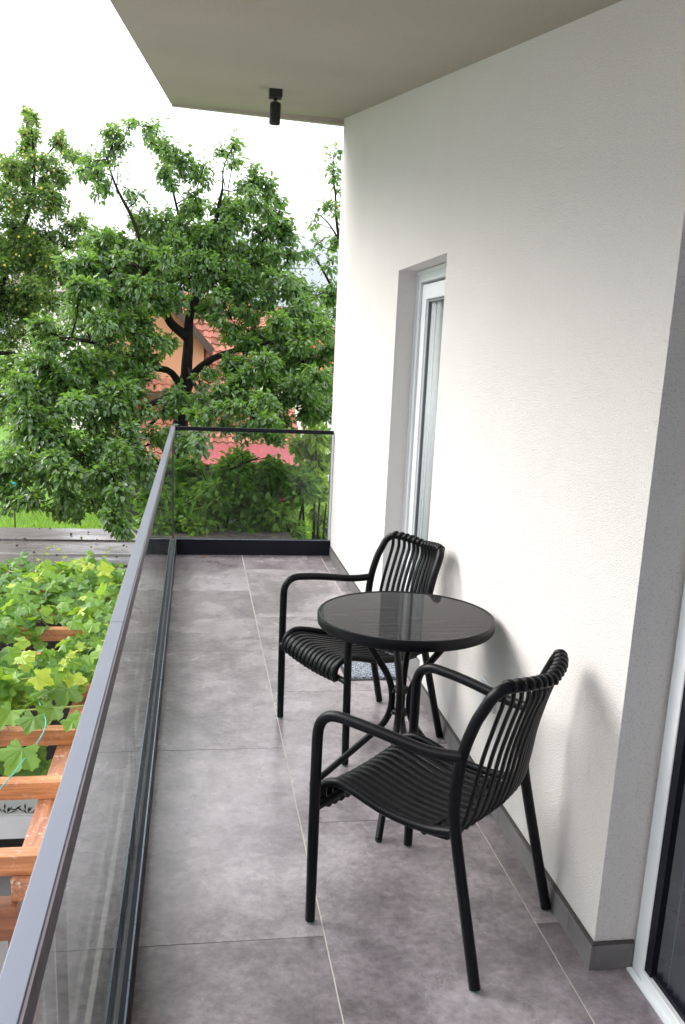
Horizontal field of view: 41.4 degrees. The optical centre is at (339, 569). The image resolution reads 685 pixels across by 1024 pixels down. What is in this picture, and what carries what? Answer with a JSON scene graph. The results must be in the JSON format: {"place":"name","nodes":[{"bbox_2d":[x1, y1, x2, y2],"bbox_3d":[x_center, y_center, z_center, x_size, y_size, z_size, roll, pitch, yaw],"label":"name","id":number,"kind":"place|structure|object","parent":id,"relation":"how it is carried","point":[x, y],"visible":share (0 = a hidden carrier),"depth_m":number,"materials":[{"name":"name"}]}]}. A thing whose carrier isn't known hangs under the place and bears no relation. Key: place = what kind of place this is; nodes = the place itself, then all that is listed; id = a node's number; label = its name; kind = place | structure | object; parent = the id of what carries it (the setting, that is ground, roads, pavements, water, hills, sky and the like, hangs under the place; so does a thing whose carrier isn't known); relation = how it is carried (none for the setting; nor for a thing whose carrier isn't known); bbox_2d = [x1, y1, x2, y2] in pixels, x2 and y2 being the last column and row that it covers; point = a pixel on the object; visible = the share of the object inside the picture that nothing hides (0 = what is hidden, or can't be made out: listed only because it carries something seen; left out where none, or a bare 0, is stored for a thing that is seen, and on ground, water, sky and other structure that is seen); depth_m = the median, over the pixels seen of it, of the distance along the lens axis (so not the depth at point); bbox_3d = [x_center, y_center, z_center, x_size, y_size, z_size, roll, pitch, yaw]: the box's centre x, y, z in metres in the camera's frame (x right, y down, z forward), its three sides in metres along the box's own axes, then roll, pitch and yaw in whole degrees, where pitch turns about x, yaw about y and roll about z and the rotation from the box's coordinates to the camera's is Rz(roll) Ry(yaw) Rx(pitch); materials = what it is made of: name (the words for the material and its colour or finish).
{"place":"outdoors","nodes":[
{"label":"outdoors","id":0,"kind":"place"},
{"bbox_2d":[0,876,22,973],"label":"terrace paving","id":1,"kind":"structure","parent":0,"point":[5,886],"depth_m":8.00,"materials":[{"name":"grey concrete"}]},
{"bbox_2d":[0,799,37,838],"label":"garden table","id":2,"kind":"object","parent":1,"relation":"on","point":[16,816],"visible":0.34,"depth_m":7.83,"materials":[{"name":"white"}]},
{"bbox_2d":[0,571,120,948],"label":"pergola","id":3,"kind":"object","parent":1,"relation":"on","point":[17,864],"visible":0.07,"depth_m":4.20,"materials":[{"name":"orange wood"}]},
{"bbox_2d":[0,544,125,776],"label":"grape vine","id":4,"kind":"object","parent":3,"relation":"on","point":[73,588],"visible":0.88,"depth_m":5.78,"materials":[{"name":"green plant"}]},
{"bbox_2d":[0,700,45,788],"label":"twine","id":5,"kind":"object","parent":4,"relation":"attached to","point":[25,757],"visible":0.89,"depth_m":4.26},
{"bbox_2d":[0,503,312,533],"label":"grass","id":6,"kind":"structure","parent":0,"point":[37,512],"depth_m":24.56,"materials":[{"name":"green plant"}]},
{"bbox_2d":[0,343,327,533],"bbox_3d":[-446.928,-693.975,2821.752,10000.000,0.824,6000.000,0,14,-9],"label":"ground","id":7,"kind":"structure","parent":0,"point":[5,433],"depth_m":25.91,"materials":[{"name":"green plant"}]},
{"bbox_2d":[12,477,15,527],"bbox_3d":[-7.673,-1.385,21.373,0.114,1.732,0.120,0,14,-9],"label":"garden post","id":8,"kind":"object","parent":7,"relation":"on","point":[14,511],"visible":0.13,"depth_m":21.40,"materials":[{"name":"plastic"}]},
{"bbox_2d":[0,103,97,427],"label":"mirabelle tree","id":9,"kind":"object","parent":7,"relation":"on","point":[27,249],"visible":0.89,"depth_m":13.84,"materials":[{"name":"green plant"}]},
{"bbox_2d":[6,270,99,429],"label":"pale house","id":10,"kind":"structure","parent":7,"relation":"on","point":[61,353],"depth_m":56.11,"materials":[{"name":"grey tile"}]},
{"bbox_2d":[0,527,291,847],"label":"outbuilding","id":11,"kind":"structure","parent":7,"relation":"on","point":[38,541],"depth_m":9.19,"materials":[{"name":"concrete"}]},
{"bbox_2d":[132,480,180,528],"bbox_3d":[-2.145,0.463,11.149,0.801,3.403,0.852,0,14,-9],"label":"garden bush","id":12,"kind":"object","parent":7,"relation":"on","point":[143,498],"visible":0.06,"depth_m":10.87,"materials":[{"name":"green plant"}]},
{"bbox_2d":[0,112,334,542],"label":"plum tree","id":13,"kind":"object","parent":7,"relation":"on","point":[46,397],"visible":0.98,"depth_m":9.60,"materials":[{"name":"green plant"}]},
{"bbox_2d":[81,290,297,517],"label":"orange house","id":14,"kind":"structure","parent":7,"relation":"on","point":[206,343],"depth_m":27.70,"materials":[{"name":"ceramic"}]},
{"bbox_2d":[174,450,256,536],"bbox_3d":[-1.659,0.461,10.583,1.242,3.714,1.052,7,14,19],"label":"garden bush","id":15,"kind":"object","parent":7,"relation":"on","point":[205,497],"visible":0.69,"depth_m":10.09,"materials":[{"name":"green plant"}]},
{"bbox_2d":[188,446,278,508],"bbox_3d":[-1.434,0.457,10.485,1.372,3.791,0.280,6,14,13],"label":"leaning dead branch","id":16,"kind":"object","parent":7,"relation":"on","point":[242,463],"visible":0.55,"depth_m":10.07,"materials":[{"name":"brown plant"}]},
{"bbox_2d":[196,444,287,533],"bbox_3d":[-1.172,0.413,10.707,1.196,3.790,0.965,0,14,-9],"label":"garden bush","id":17,"kind":"object","parent":7,"relation":"on","point":[249,490],"visible":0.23,"depth_m":10.25,"materials":[{"name":"green plant"}]},
{"bbox_2d":[190,443,299,529],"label":"red roofed shed","id":18,"kind":"structure","parent":7,"relation":"on","point":[261,451],"depth_m":24.90,"materials":[{"name":"red tile"}]},
{"bbox_2d":[254,306,283,395],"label":"white house","id":19,"kind":"structure","parent":7,"relation":"on","point":[262,321],"depth_m":44.21,"materials":[{"name":"ceramic"}]},
{"bbox_2d":[237,453,328,538],"bbox_3d":[-0.706,0.477,10.759,1.089,3.681,0.967,0,14,-9],"label":"garden bush","id":20,"kind":"object","parent":7,"relation":"on","point":[300,486],"visible":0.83,"depth_m":10.24,"materials":[{"name":"green plant"}]},
{"bbox_2d":[285,422,330,538],"bbox_3d":[-0.326,0.231,11.053,0.764,4.055,0.694,-4,15,-27],"label":"bright shrub","id":21,"kind":"object","parent":7,"relation":"on","point":[312,449],"visible":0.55,"depth_m":10.62,"materials":[{"name":"green plant"}]},
{"bbox_2d":[298,503,327,538],"bbox_3d":[-0.305,0.538,12.082,0.596,2.979,0.471,4,14,8],"label":"bright bush","id":22,"kind":"object","parent":7,"relation":"on","point":[308,514],"visible":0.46,"depth_m":11.75,"materials":[{"name":"green plant"}]},
{"bbox_2d":[295,327,335,499],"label":"red roofed house","id":23,"kind":"structure","parent":7,"relation":"on","point":[301,428],"depth_m":30.51,"materials":[{"name":"orange tile"}]},
{"bbox_2d":[321,377,333,402],"bbox_3d":[-0.437,-5.752,29.739,1.000,1.200,0.050,0,14,-9],"label":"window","id":24,"kind":"structure","parent":23,"relation":"in","point":[333,377],"depth_m":29.76,"materials":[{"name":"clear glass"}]},
{"bbox_2d":[305,142,342,372],"bbox_3d":[0.161,-1.952,12.524,1.538,7.652,1.213,3,14,3],"label":"cherry tree","id":25,"kind":"object","parent":7,"relation":"on","point":[331,302],"visible":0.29,"depth_m":11.83,"materials":[{"name":"green plant"}]},
{"bbox_2d":[329,0,684,969],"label":"house wall","id":26,"kind":"structure","parent":7,"relation":"on","point":[531,194],"depth_m":2.75,"materials":[{"name":"paint"}]},
{"bbox_2d":[110,0,621,126],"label":"ceiling","id":27,"kind":"structure","parent":26,"relation":"attached to","point":[331,62],"depth_m":3.36,"materials":[{"name":"white paint"}]},
{"bbox_2d":[268,88,282,125],"bbox_3d":[-0.360,-2.574,5.038,0.072,0.187,0.072,0,14,-9],"label":"ceiling spotlight","id":28,"kind":"object","parent":27,"relation":"hanging from","point":[275,95],"visible":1,"depth_m":5.02,"materials":[{"name":"black metal"}]},
{"bbox_2d":[131,555,663,1023],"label":"balcony floor","id":29,"kind":"structure","parent":26,"relation":"attached to","point":[228,934],"depth_m":2.83,"materials":[{"name":"tile"}]},
{"bbox_2d":[0,426,333,1023],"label":"glass balustrade","id":30,"kind":"object","parent":29,"relation":"on","point":[71,955],"visible":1,"depth_m":1.91,"materials":[{"name":"glass"}]},
{"bbox_2d":[277,531,444,765],"bbox_3d":[0.115,0.290,3.870,0.601,0.836,0.565,-6,16,-32],"label":"armchair","id":31,"kind":"object","parent":29,"relation":"on","point":[321,652],"visible":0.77,"depth_m":3.88,"materials":[{"name":"black plastic"}]},
{"bbox_2d":[340,661,395,680],"bbox_3d":[0.151,0.499,4.765,0.307,0.014,0.430,0,14,-9],"label":"door mat","id":32,"kind":"object","parent":29,"relation":"on","point":[361,671],"depth_m":4.65,"materials":[{"name":"fabric"}]},
{"bbox_2d":[309,591,494,841],"bbox_3d":[0.217,0.503,3.274,0.624,0.717,0.624,0,14,-9],"label":"round table","id":33,"kind":"object","parent":29,"relation":"on","point":[397,623],"visible":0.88,"depth_m":3.16,"materials":[{"name":"black glass"}]},
{"bbox_2d":[305,649,568,992],"bbox_3d":[0.300,0.608,2.581,0.601,0.836,0.565,12,16,34],"label":"armchair","id":34,"kind":"object","parent":29,"relation":"on","point":[393,782],"visible":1,"depth_m":2.48,"materials":[{"name":"black plastic"}]},
{"bbox_2d":[399,263,446,681],"bbox_3d":[0.490,-0.500,4.655,0.288,2.235,1.180,0,14,-9],"label":"balcony door","id":35,"kind":"structure","parent":26,"relation":"attached to","point":[428,318],"depth_m":4.88,"materials":[{"name":"white plastic"}]},
{"bbox_2d":[478,676,494,713],"bbox_3d":[0.538,0.458,3.326,0.022,0.090,0.150,0,14,-9],"label":"wall socket","id":36,"kind":"object","parent":26,"relation":"attached to","point":[481,696],"depth_m":3.34,"materials":[{"name":"white plastic"}]},
{"bbox_2d":[626,583,684,1023],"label":"screen door","id":37,"kind":"structure","parent":26,"relation":"attached to","point":[656,970],"depth_m":2.30,"materials":[{"name":"white plastic"}]},
{"bbox_2d":[2,233,338,335],"bbox_3d":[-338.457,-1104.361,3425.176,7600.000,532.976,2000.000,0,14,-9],"label":"hills","id":38,"kind":"structure","parent":0,"point":[316,277],"depth_m":3369.22,"materials":[{"name":"white"}]},
{"bbox_2d":[0,0,343,257],"label":"sky","id":39,"kind":"structure","parent":0,"point":[77,62],"materials":[{"name":"white"}]}
]}

